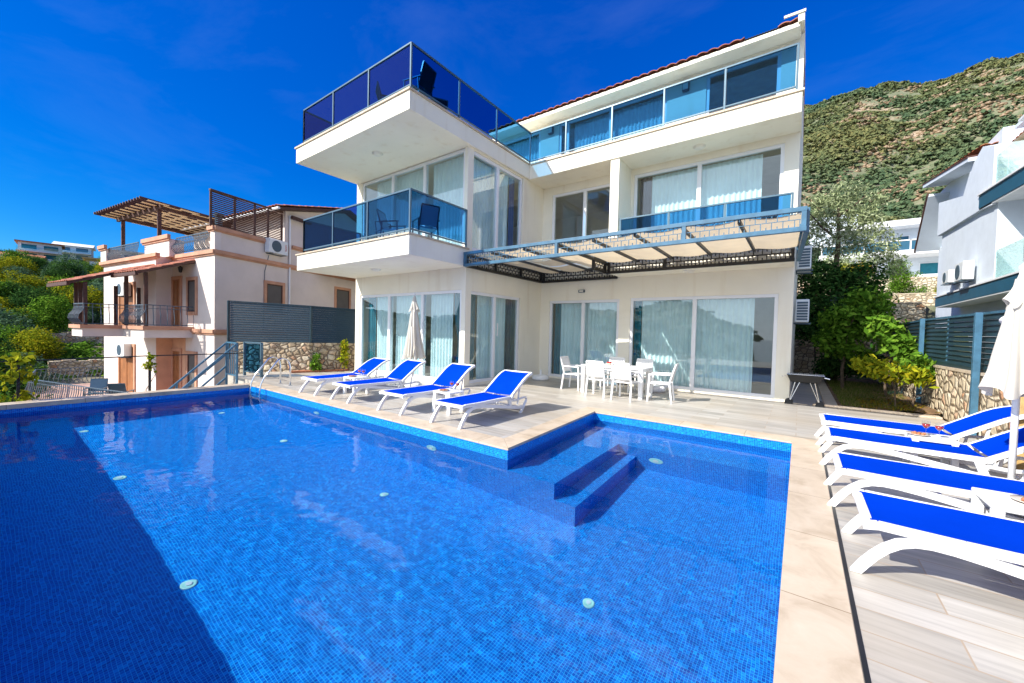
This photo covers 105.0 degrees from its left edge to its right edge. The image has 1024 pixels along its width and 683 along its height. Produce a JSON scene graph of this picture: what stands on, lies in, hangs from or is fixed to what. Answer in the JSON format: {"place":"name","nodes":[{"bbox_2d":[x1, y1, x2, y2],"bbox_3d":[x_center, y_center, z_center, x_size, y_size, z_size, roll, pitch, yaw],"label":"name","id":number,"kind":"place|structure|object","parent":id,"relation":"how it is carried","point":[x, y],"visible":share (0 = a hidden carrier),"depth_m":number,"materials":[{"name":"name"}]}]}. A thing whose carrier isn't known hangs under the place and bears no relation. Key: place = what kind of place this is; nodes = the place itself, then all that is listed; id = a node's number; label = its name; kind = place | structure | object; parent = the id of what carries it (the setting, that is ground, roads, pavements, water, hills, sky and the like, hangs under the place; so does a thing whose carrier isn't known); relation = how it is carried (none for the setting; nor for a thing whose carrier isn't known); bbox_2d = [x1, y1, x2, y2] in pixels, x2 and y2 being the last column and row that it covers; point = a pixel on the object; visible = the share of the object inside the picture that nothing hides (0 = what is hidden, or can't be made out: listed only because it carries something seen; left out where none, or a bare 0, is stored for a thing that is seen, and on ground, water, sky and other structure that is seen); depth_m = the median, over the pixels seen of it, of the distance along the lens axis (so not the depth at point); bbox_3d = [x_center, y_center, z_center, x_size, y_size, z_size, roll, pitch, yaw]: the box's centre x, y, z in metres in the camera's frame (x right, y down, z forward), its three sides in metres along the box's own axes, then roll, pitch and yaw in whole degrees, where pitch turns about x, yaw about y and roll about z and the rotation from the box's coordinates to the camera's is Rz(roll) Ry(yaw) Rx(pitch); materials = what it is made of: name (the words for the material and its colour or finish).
{"place":"outdoors","nodes":[
{"label":"outdoors","id":0,"kind":"place"},
{"bbox_2d":[243,341,262,376],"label":"glass gate","id":1,"kind":"structure","parent":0,"point":[253,358],"depth_m":12.14,"materials":[{"name":"glass"}]},
{"bbox_2d":[0,391,790,682],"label":"pool water","id":2,"kind":"structure","parent":0,"point":[242,537],"depth_m":3.11,"materials":[{"name":"liquid"}]},
{"bbox_2d":[0,386,791,459],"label":"pool basin","id":3,"kind":"object","parent":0,"point":[522,448],"visible":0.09,"depth_m":7.06,"materials":[{"name":"blue tile"}]},
{"bbox_2d":[249,382,507,450],"bbox_3d":[-3.575,1.311,8.169,9.012,0.037,0.375,3,2,36],"label":"pool coping","id":4,"kind":"object","parent":3,"relation":"on","point":[481,438],"visible":1,"depth_m":6.92,"materials":[{"name":"stone"}]},
{"bbox_2d":[504,407,594,450],"bbox_3d":[0.785,1.451,6.932,0.326,0.038,3.553,2,2,33],"label":"pool coping","id":5,"kind":"object","parent":3,"relation":"on","point":[523,437],"visible":0.86,"depth_m":6.50,"materials":[{"name":"stone"}]},
{"bbox_2d":[588,407,817,443],"bbox_3d":[3.115,1.500,7.188,3.967,0.038,0.365,3,2,36],"label":"pool coping","id":6,"kind":"object","parent":3,"relation":"on","point":[755,434],"visible":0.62,"depth_m":6.91,"materials":[{"name":"stone"}]},
{"bbox_2d":[773,441,864,682],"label":"pool coping","id":7,"kind":"object","parent":3,"relation":"on","point":[816,640],"visible":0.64,"depth_m":2.46,"materials":[{"name":"stone"}]},
{"bbox_2d":[228,371,643,437],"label":"pool deck","id":8,"kind":"structure","parent":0,"point":[549,400],"depth_m":8.88,"materials":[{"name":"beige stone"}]},
{"bbox_2d":[235,342,354,373],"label":"stone wall","id":9,"kind":"structure","parent":8,"relation":"on","point":[298,356],"depth_m":13.71,"materials":[{"name":"stone"}]},
{"bbox_2d":[227,300,354,358],"bbox_3d":[-7.688,-0.360,13.853,4.113,2.000,0.254,1,2,-17],"label":"slatted fence","id":10,"kind":"object","parent":9,"relation":"on","point":[342,320],"visible":0.81,"depth_m":13.76,"materials":[{"name":"metal"}]},
{"bbox_2d":[299,358,390,395],"bbox_3d":[-4.212,0.862,10.080,0.754,0.774,2.126,2,2,35],"label":"sun lounger","id":11,"kind":"object","parent":8,"relation":"on","point":[369,367],"visible":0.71,"depth_m":10.22,"materials":[{"name":"white plastic"}]},
{"bbox_2d":[330,359,425,403],"bbox_3d":[-3.069,0.892,9.226,0.754,0.815,2.102,3,2,38],"label":"sun lounger","id":12,"kind":"object","parent":8,"relation":"on","point":[402,372],"visible":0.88,"depth_m":9.27,"materials":[{"name":"white plastic"}]},
{"bbox_2d":[402,293,425,386],"bbox_3d":[-2.715,-0.053,10.877,0.694,2.590,0.582,3,2,36],"label":"parasol","id":13,"kind":"object","parent":8,"relation":"on","point":[413,348],"visible":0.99,"depth_m":10.75,"materials":[{"name":"white fabric"}]},
{"bbox_2d":[377,363,474,415],"bbox_3d":[-1.717,0.941,8.227,0.754,0.837,2.088,3,2,36],"label":"sun lounger","id":14,"kind":"object","parent":8,"relation":"on","point":[454,373],"visible":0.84,"depth_m":8.35,"materials":[{"name":"white plastic"}]},
{"bbox_2d":[429,370,532,428],"bbox_3d":[-0.491,1.016,7.344,0.754,0.794,2.114,3,2,36],"label":"sun lounger","id":15,"kind":"object","parent":8,"relation":"on","point":[508,382],"visible":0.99,"depth_m":7.43,"materials":[{"name":"white plastic"}]},
{"bbox_2d":[294,8,805,401],"bbox_3d":[2.513,-3.981,14.168,12.750,10.720,14.125,3,2,36],"label":"villa","id":16,"kind":"object","parent":8,"relation":"on","point":[369,130],"visible":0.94,"depth_m":11.03,"materials":[{"name":"white paint"}]},
{"bbox_2d":[368,297,375,359],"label":"curtain","id":17,"kind":"object","parent":16,"relation":"hanging from","point":[372,329],"visible":0.74,"depth_m":13.89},
{"bbox_2d":[377,297,393,370],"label":"curtain","id":18,"kind":"object","parent":16,"relation":"hanging from","point":[382,315],"visible":0.54,"depth_m":13.53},
{"bbox_2d":[377,170,428,237],"bbox_3d":[-3.636,-4.077,12.902,2.600,2.680,0.075,3,2,36],"label":"curtain","id":19,"kind":"object","parent":16,"relation":"hanging from","point":[413,180],"visible":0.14,"depth_m":12.74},
{"bbox_2d":[395,295,425,374],"bbox_3d":[-3.267,-0.200,12.665,1.450,2.560,0.076,3,2,36],"label":"curtain","id":20,"kind":"object","parent":16,"relation":"hanging from","point":[404,303],"visible":0.4,"depth_m":12.89,"materials":[{"name":"fabric"}]},
{"bbox_2d":[360,290,461,379],"bbox_3d":[-3.387,-0.217,12.475,4.920,2.640,0.150,3,2,36],"label":"window","id":21,"kind":"structure","parent":16,"relation":"in","point":[423,294],"depth_m":12.88,"materials":[{"name":"white plastic"}]},
{"bbox_2d":[362,149,464,245],"bbox_3d":[-3.242,-4.053,12.357,4.880,2.760,0.112,3,2,36],"label":"window","id":22,"kind":"structure","parent":16,"relation":"in","point":[425,166],"depth_m":11.88,"materials":[{"name":"white plastic"}]},
{"bbox_2d":[430,293,453,376],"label":"curtain","id":23,"kind":"object","parent":16,"relation":"hanging from","point":[441,330],"visible":0.82,"depth_m":11.83,"materials":[{"name":"fabric"}]},
{"bbox_2d":[432,156,463,245],"bbox_3d":[-1.823,-3.997,11.572,1.500,2.680,0.076,3,2,36],"label":"curtain","id":24,"kind":"object","parent":16,"relation":"hanging from","point":[448,181],"visible":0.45,"depth_m":11.56,"materials":[{"name":"fabric"}]},
{"bbox_2d":[472,158,507,254],"bbox_3d":[-0.753,-3.970,11.898,0.076,2.660,2.050,3,2,36],"label":"curtain","id":25,"kind":"object","parent":16,"relation":"hanging from","point":[483,207],"visible":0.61,"depth_m":11.88,"materials":[{"name":"fabric"}]},
{"bbox_2d":[476,295,505,378],"bbox_3d":[-0.655,-0.125,12.263,0.076,2.560,1.400,3,2,36],"label":"curtain","id":26,"kind":"object","parent":16,"relation":"hanging from","point":[483,336],"visible":0.69,"depth_m":12.11,"materials":[{"name":"fabric"}]},
{"bbox_2d":[469,291,518,382],"bbox_3d":[-0.577,-0.126,11.989,0.150,2.620,2.590,3,2,36],"label":"window","id":27,"kind":"structure","parent":16,"relation":"in","point":[493,296],"depth_m":11.98,"materials":[{"name":"white plastic"}]},
{"bbox_2d":[472,151,521,257],"bbox_3d":[-0.499,-3.954,11.897,0.112,2.760,2.590,3,2,36],"label":"corner window","id":28,"kind":"structure","parent":16,"relation":"in","point":[498,168],"depth_m":11.89,"materials":[{"name":"white plastic"}]},
{"bbox_2d":[505,299,511,369],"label":"curtain","id":29,"kind":"object","parent":16,"relation":"hanging from","point":[508,332],"visible":0.82,"depth_m":12.96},
{"bbox_2d":[507,177,514,256],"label":"curtain","id":30,"kind":"object","parent":16,"relation":"hanging from","point":[511,211],"visible":0.73,"depth_m":12.85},
{"bbox_2d":[553,304,560,373],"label":"curtain","id":31,"kind":"object","parent":16,"relation":"hanging from","point":[557,338],"visible":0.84,"depth_m":13.93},
{"bbox_2d":[551,184,609,266],"bbox_3d":[2.435,-3.797,13.032,2.510,2.510,0.112,3,2,36],"label":"window","id":32,"kind":"structure","parent":16,"relation":"in","point":[585,191],"depth_m":13.03,"materials":[{"name":"white plastic"}]},
{"bbox_2d":[548,299,618,382],"bbox_3d":[2.351,-0.059,13.126,2.530,2.630,0.112,3,2,36],"label":"window","id":33,"kind":"structure","parent":16,"relation":"in","point":[583,310],"depth_m":13.09,"materials":[{"name":"clear plastic"}]},
{"bbox_2d":[560,302,616,378],"bbox_3d":[2.566,-0.042,13.225,2.100,2.500,0.075,3,2,36],"label":"curtain","id":34,"kind":"object","parent":16,"relation":"hanging from","point":[600,331],"visible":0.73,"depth_m":13.19,"materials":[{"name":"fabric"}]},
{"bbox_2d":[463,206,809,282],"bbox_3d":[2.880,-2.106,10.062,7.515,0.390,4.056,3,2,36],"label":"pergola","id":35,"kind":"object","parent":16,"relation":"on","point":[744,233],"visible":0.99,"depth_m":8.89,"materials":[{"name":"fabric"}]},
{"bbox_2d":[633,301,641,380],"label":"curtain","id":36,"kind":"object","parent":16,"relation":"hanging from","point":[637,331],"visible":0.71,"depth_m":12.23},
{"bbox_2d":[640,177,651,214],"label":"curtain","id":37,"kind":"object","parent":16,"relation":"hanging from","point":[645,194],"visible":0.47,"depth_m":12.07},
{"bbox_2d":[641,298,754,392],"bbox_3d":[5.201,0.065,11.292,2.960,2.520,0.075,3,2,36],"label":"curtain","id":38,"kind":"object","parent":16,"relation":"hanging from","point":[724,344],"visible":0.83,"depth_m":11.11,"materials":[{"name":"fabric"}]},
{"bbox_2d":[629,294,778,398],"bbox_3d":[5.176,0.055,11.055,3.780,2.650,0.112,3,2,36],"label":"window","id":39,"kind":"structure","parent":16,"relation":"in","point":[695,298],"depth_m":11.00,"materials":[{"name":"white plastic"}]},
{"bbox_2d":[651,154,762,223],"bbox_3d":[5.387,-3.734,11.122,2.830,2.430,0.076,3,2,36],"label":"curtain","id":40,"kind":"object","parent":16,"relation":"hanging from","point":[734,180],"visible":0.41,"depth_m":10.97,"materials":[{"name":"fabric"}]},
{"bbox_2d":[633,143,784,216],"bbox_3d":[5.269,-3.737,10.953,3.780,2.540,0.112,3,2,36],"label":"window","id":41,"kind":"structure","parent":16,"relation":"in","point":[700,164],"depth_m":10.90,"materials":[{"name":"white plastic"}]},
{"bbox_2d":[793,299,810,323],"bbox_3d":[8.197,-0.825,11.086,0.390,0.665,0.915,3,2,36],"label":"air conditioner","id":42,"kind":"object","parent":16,"relation":"attached to","point":[802,312],"visible":1,"depth_m":10.73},
{"bbox_2d":[796,245,812,274],"bbox_3d":[8.233,-2.274,11.047,0.390,0.665,0.915,3,2,36],"label":"air conditioner","id":43,"kind":"object","parent":16,"relation":"attached to","point":[804,266],"visible":0.81,"depth_m":10.68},
{"bbox_2d":[585,360,612,397],"bbox_3d":[2.203,0.930,9.994,0.530,0.912,0.652,2,2,34],"label":"dining chair","id":44,"kind":"object","parent":8,"relation":"on","point":[595,370],"visible":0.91,"depth_m":9.80,"materials":[{"name":"white plastic"}]},
{"bbox_2d":[581,364,652,399],"bbox_3d":[2.757,1.014,10.402,1.660,0.750,0.820,3,2,36],"label":"dining table","id":45,"kind":"object","parent":8,"relation":"on","point":[642,369],"visible":0.62,"depth_m":10.16,"materials":[{"name":"white plastic"}]},
{"bbox_2d":[0,0,1023,257],"label":"sky","id":46,"kind":"structure","parent":0,"point":[104,104],"materials":[{"name":"blue"}]},
{"bbox_2d":[33,62,1023,412],"bbox_3d":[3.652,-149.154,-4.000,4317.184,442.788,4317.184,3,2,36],"label":"hillside ground","id":47,"kind":"structure","parent":0,"point":[931,310],"depth_m":177.46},
{"bbox_2d":[0,269,48,294],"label":"slope shrub","id":48,"kind":"object","parent":47,"relation":"on","point":[35,282],"visible":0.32,"depth_m":40.62,"materials":[{"name":"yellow plant"}]},
{"bbox_2d":[0,309,61,346],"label":"slope shrub","id":49,"kind":"object","parent":47,"relation":"on","point":[23,323],"visible":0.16,"depth_m":26.65,"materials":[{"name":"green plant"}]},
{"bbox_2d":[1,285,65,313],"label":"slope shrub","id":50,"kind":"object","parent":47,"relation":"on","point":[35,294],"visible":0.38,"depth_m":34.61,"materials":[{"name":"green plant"}]},
{"bbox_2d":[9,325,68,365],"bbox_3d":[-30.796,0.677,25.476,2.652,3.521,3.606,1,2,-23],"label":"slope shrub","id":51,"kind":"object","parent":47,"relation":"on","point":[38,341],"visible":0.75,"depth_m":24.97,"materials":[{"name":"green plant"}]},
{"bbox_2d":[14,239,64,261],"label":"hillside house","id":52,"kind":"structure","parent":47,"relation":"on","point":[49,251],"depth_m":97.48,"materials":[{"name":"paint"}]},
{"bbox_2d":[10,291,73,332],"bbox_3d":[-37.547,-1.611,31.269,5.546,4.850,3.815,3,2,36],"label":"slope shrub","id":53,"kind":"object","parent":47,"relation":"on","point":[51,316],"visible":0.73,"depth_m":30.77,"materials":[{"name":"green plant"}]},
{"bbox_2d":[7,273,103,378],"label":"slope undergrowth","id":54,"kind":"object","parent":47,"relation":"on","point":[83,348],"visible":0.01,"depth_m":28.52,"materials":[{"name":"green plant"}]},
{"bbox_2d":[51,241,95,259],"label":"hillside house","id":55,"kind":"structure","parent":47,"relation":"on","point":[81,250],"depth_m":112.78,"materials":[{"name":"grey paint"}]},
{"bbox_2d":[46,285,103,318],"bbox_3d":[-40.864,-3.166,37.649,4.905,5.104,3.794,2,2,9],"label":"slope shrub","id":56,"kind":"object","parent":47,"relation":"on","point":[94,298],"visible":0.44,"depth_m":37.41,"materials":[{"name":"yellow plant"}]},
{"bbox_2d":[48,359,103,377],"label":"field wall","id":57,"kind":"structure","parent":47,"relation":"on","point":[87,364],"depth_m":24.82,"materials":[{"name":"stone"}]},
{"bbox_2d":[48,332,103,344],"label":"field wall","id":58,"kind":"structure","parent":47,"relation":"on","point":[68,337],"depth_m":30.78,"materials":[{"name":"stone"}]},
{"bbox_2d":[0,349,244,399],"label":"wire fence","id":59,"kind":"object","parent":47,"relation":"on","point":[18,384],"visible":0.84,"depth_m":8.96,"materials":[{"name":"black metal"}]},
{"bbox_2d":[0,352,39,402],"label":"grape vine","id":60,"kind":"object","parent":59,"relation":"attached to","point":[12,376],"visible":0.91,"depth_m":7.77,"materials":[{"name":"green plant"}]},
{"bbox_2d":[25,188,355,400],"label":"pink house","id":61,"kind":"structure","parent":47,"relation":"on","point":[175,303],"depth_m":16.21,"materials":[{"name":"paint"}]},
{"bbox_2d":[118,344,135,391],"bbox_3d":[-17.126,1.249,17.464,1.860,2.330,0.070,2,2,29],"label":"door","id":62,"kind":"structure","parent":61,"relation":"in","point":[126,366],"depth_m":17.38,"materials":[{"name":"pink paint"}]},
{"bbox_2d":[171,276,181,326],"bbox_3d":[-13.847,-1.630,16.230,0.890,2.110,0.070,2,2,29],"label":"door","id":63,"kind":"structure","parent":61,"relation":"in","point":[176,281],"depth_m":16.22,"materials":[{"name":"pink paint"}]},
{"bbox_2d":[171,348,181,388],"bbox_3d":[-13.921,1.398,16.311,0.890,2.250,0.070,2,2,29],"label":"door","id":64,"kind":"structure","parent":61,"relation":"in","point":[176,361],"depth_m":16.29,"materials":[{"name":"pink paint"}]},
{"bbox_2d":[186,276,197,314],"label":"window","id":65,"kind":"structure","parent":61,"relation":"in","point":[191,282],"depth_m":15.58,"materials":[{"name":"pink paint"}]},
{"bbox_2d":[263,280,284,313],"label":"window","id":66,"kind":"structure","parent":61,"relation":"in","point":[274,292],"depth_m":17.21,"materials":[{"name":"pink paint"}]},
{"bbox_2d":[265,238,287,256],"bbox_3d":[-10.239,-4.089,17.099,0.350,0.645,0.950,2,2,16],"label":"air conditioner","id":67,"kind":"object","parent":61,"relation":"attached to","point":[276,247],"visible":1,"depth_m":16.96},
{"bbox_2d":[334,286,350,327],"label":"window","id":68,"kind":"structure","parent":61,"relation":"in","point":[342,296],"depth_m":21.34,"materials":[{"name":"pink paint"}]},
{"bbox_2d":[794,330,876,377],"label":"stone wall","id":69,"kind":"structure","parent":47,"relation":"on","point":[803,356],"depth_m":17.26,"materials":[{"name":"stone"}]},
{"bbox_2d":[805,177,912,292],"bbox_3d":[14.523,-3.637,17.217,2.294,7.063,4.191,0,2,-39],"label":"olive tree","id":70,"kind":"object","parent":47,"relation":"on","point":[821,203],"visible":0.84,"depth_m":16.92,"materials":[{"name":"green plant"}]},
{"bbox_2d":[809,302,925,324],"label":"terrace wall","id":71,"kind":"structure","parent":47,"relation":"on","point":[912,311],"depth_m":19.91,"materials":[{"name":"stone"}]},
{"bbox_2d":[797,276,937,294],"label":"terrace wall","id":72,"kind":"structure","parent":47,"relation":"on","point":[930,281],"depth_m":30.86,"materials":[{"name":"stone"}]},
{"bbox_2d":[809,217,938,276],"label":"terraced villa","id":73,"kind":"object","parent":47,"relation":"on","point":[925,263],"visible":0.23,"depth_m":44.44,"materials":[{"name":"white paint"}]},
{"bbox_2d":[885,270,931,293],"bbox_3d":[26.560,-3.596,26.656,2.513,2.515,2.030,2,2,6],"label":"terrace shrub","id":74,"kind":"object","parent":47,"relation":"on","point":[898,286],"visible":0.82,"depth_m":26.16,"materials":[{"name":"green plant"}]},
{"bbox_2d":[801,53,1023,240],"bbox_3d":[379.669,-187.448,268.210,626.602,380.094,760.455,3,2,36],"label":"mountain scrub","id":75,"kind":"object","parent":47,"relation":"on","point":[852,137],"visible":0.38,"depth_m":192.83,"materials":[{"name":"plant"}]},
{"bbox_2d":[801,66,1023,212],"bbox_3d":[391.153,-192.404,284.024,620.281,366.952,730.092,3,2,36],"label":"mountain stones","id":76,"kind":"object","parent":47,"relation":"on","point":[957,117],"visible":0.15,"depth_m":183.33,"materials":[{"name":"stone"}]},
{"bbox_2d":[890,292,936,305],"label":"terrace wall","id":77,"kind":"structure","parent":47,"relation":"on","point":[928,299],"depth_m":25.04,"materials":[{"name":"stone"}]},
{"bbox_2d":[876,354,1011,439],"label":"stone wall","id":78,"kind":"structure","parent":47,"relation":"on","point":[948,399],"depth_m":7.79,"materials":[{"name":"stone"}]},
{"bbox_2d":[883,310,1005,435],"bbox_3d":[7.728,0.589,6.367,0.260,2.260,23.400,3,2,37],"label":"slatted fence","id":79,"kind":"object","parent":78,"relation":"on","point":[932,334],"visible":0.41,"depth_m":7.57,"materials":[{"name":"blue paint"}]},
{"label":"pool outer wall","id":80,"kind":"structure","parent":47,"relation":"on","visible":0},
{"bbox_2d":[0,382,255,409],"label":"pool coping","id":81,"kind":"object","parent":80,"relation":"on","point":[48,402],"visible":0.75,"depth_m":8.46,"materials":[{"name":"stone"}]},
{"bbox_2d":[588,389,818,439],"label":"pool deck","id":82,"kind":"structure","parent":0,"point":[798,420],"depth_m":8.38,"materials":[{"name":"beige tile"}]},
{"bbox_2d":[610,362,639,401],"bbox_3d":[2.753,0.955,9.566,0.530,0.912,0.652,3,2,38],"label":"dining chair","id":83,"kind":"object","parent":82,"relation":"on","point":[621,373],"visible":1,"depth_m":9.38,"materials":[{"name":"white plastic"}]},
{"bbox_2d":[646,363,678,402],"bbox_3d":[3.650,0.979,9.493,0.652,0.912,0.530,2,2,29],"label":"dining chair","id":84,"kind":"object","parent":82,"relation":"on","point":[672,375],"visible":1,"depth_m":9.41,"materials":[{"name":"white plastic"}]},
{"bbox_2d":[790,382,823,405],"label":"side path","id":85,"kind":"structure","parent":0,"point":[804,393],"depth_m":11.60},
{"bbox_2d":[782,372,829,407],"bbox_3d":[7.045,1.180,9.458,0.925,0.797,0.424,3,2,36],"label":"barbecue","id":86,"kind":"object","parent":85,"relation":"on","point":[815,379],"visible":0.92,"depth_m":9.33,"materials":[{"name":"black metal"}]},
{"bbox_2d":[813,380,942,419],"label":"garden kerb","id":87,"kind":"structure","parent":85,"relation":"on","point":[828,399],"depth_m":9.02,"materials":[{"name":"stone"}]},
{"bbox_2d":[823,377,941,414],"bbox_3d":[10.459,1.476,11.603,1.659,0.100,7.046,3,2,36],"label":"lawn grass","id":88,"kind":"structure","parent":0,"point":[847,395],"depth_m":11.01,"materials":[{"name":"plant"}]},
{"bbox_2d":[795,258,901,381],"bbox_3d":[12.241,-0.683,14.813,3.767,4.974,2.553,3,2,36],"label":"leafy tree","id":89,"kind":"object","parent":88,"relation":"on","point":[816,289],"visible":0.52,"depth_m":14.49,"materials":[{"name":"green plant"}]},
{"bbox_2d":[811,351,891,381],"bbox_3d":[12.211,0.870,14.153,2.318,1.909,1.969,3,2,36],"label":"dark shrub","id":90,"kind":"object","parent":88,"relation":"on","point":[828,367],"visible":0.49,"depth_m":14.20,"materials":[{"name":"green plant"}]},
{"bbox_2d":[810,285,899,389],"bbox_3d":[10.628,0.051,12.306,2.059,3.566,1.556,3,2,36],"label":"fig tree","id":91,"kind":"object","parent":88,"relation":"on","point":[841,335],"visible":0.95,"depth_m":12.13,"materials":[{"name":"green plant"}]},
{"bbox_2d":[860,310,925,396],"bbox_3d":[10.397,0.494,10.659,1.493,2.760,1.204,3,2,36],"label":"citrus shrub","id":92,"kind":"object","parent":88,"relation":"on","point":[883,328],"visible":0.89,"depth_m":10.60,"materials":[{"name":"green plant"}]},
{"bbox_2d":[847,354,939,407],"bbox_3d":[8.936,1.095,9.286,1.603,1.569,1.072,3,2,36],"label":"young plant","id":93,"kind":"object","parent":88,"relation":"on","point":[870,367],"visible":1,"depth_m":9.16,"materials":[{"name":"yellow plant"}]},
{"bbox_2d":[890,351,936,412],"bbox_3d":[9.567,1.057,9.320,0.946,1.659,1.180,3,2,36],"label":"young plant","id":94,"kind":"object","parent":88,"relation":"on","point":[919,360],"visible":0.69,"depth_m":9.13,"materials":[{"name":"green plant"}]},
{"bbox_2d":[813,406,1023,682],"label":"pool deck","id":95,"kind":"structure","parent":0,"point":[927,616],"depth_m":2.37,"materials":[{"name":"grey wood"}]},
{"bbox_2d":[820,444,870,682],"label":"drain gap","id":96,"kind":"object","parent":95,"relation":"on","point":[866,673],"visible":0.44,"depth_m":2.40,"materials":[{"name":"black metal"}]},
{"bbox_2d":[815,405,1023,470],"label":"sun lounger","id":97,"kind":"object","parent":95,"relation":"on","point":[965,427],"visible":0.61,"depth_m":5.45,"materials":[{"name":"white plastic"}]},
{"bbox_2d":[818,426,1023,479],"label":"sun lounger","id":98,"kind":"object","parent":95,"relation":"on","point":[993,449],"visible":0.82,"depth_m":4.56,"materials":[{"name":"white plastic"}]},
{"bbox_2d":[824,452,1023,520],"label":"sun lounger","id":99,"kind":"object","parent":95,"relation":"on","point":[880,472],"visible":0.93,"depth_m":3.58,"materials":[{"name":"white plastic"}]},
{"bbox_2d":[902,430,959,466],"bbox_3d":[5.238,1.392,4.926,0.410,0.410,0.474,3,2,36],"label":"side table","id":100,"kind":"object","parent":95,"relation":"on","point":[940,439],"visible":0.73,"depth_m":4.83,"materials":[{"name":"white plastic"}]},
{"bbox_2d":[842,489,1023,579],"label":"sun lounger","id":101,"kind":"object","parent":95,"relation":"on","point":[917,524],"visible":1,"depth_m":2.62,"materials":[{"name":"white plastic"}]},
{"bbox_2d":[969,263,1023,517],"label":"parasol","id":102,"kind":"object","parent":95,"relation":"on","point":[1004,373],"visible":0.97,"depth_m":3.77,"materials":[{"name":"white fabric"}]},
{"bbox_2d":[971,487,1023,546],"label":"side table","id":103,"kind":"object","parent":95,"relation":"on","point":[999,503],"visible":0.56,"depth_m":2.99,"materials":[{"name":"white plastic"}]},
{"bbox_2d":[914,115,1023,364],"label":"white house","id":104,"kind":"structure","parent":0,"point":[973,209],"depth_m":12.68,"materials":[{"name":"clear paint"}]},
{"bbox_2d":[953,260,974,282],"bbox_3d":[15.078,-2.311,13.103,0.350,0.645,0.850,3,2,36],"label":"air conditioner","id":105,"kind":"object","parent":104,"relation":"attached to","point":[964,271],"visible":1,"depth_m":12.82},
{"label":"outdoor steps","id":106,"kind":"structure","parent":0,"visible":0},
{"bbox_2d":[168,341,237,388],"bbox_3d":[-9.228,2.007,10.566,0.870,3.970,2.920,3,2,36],"label":"stair railing","id":107,"kind":"object","parent":106,"relation":"on","point":[211,365],"visible":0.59,"depth_m":11.52,"materials":[{"name":"metal"}]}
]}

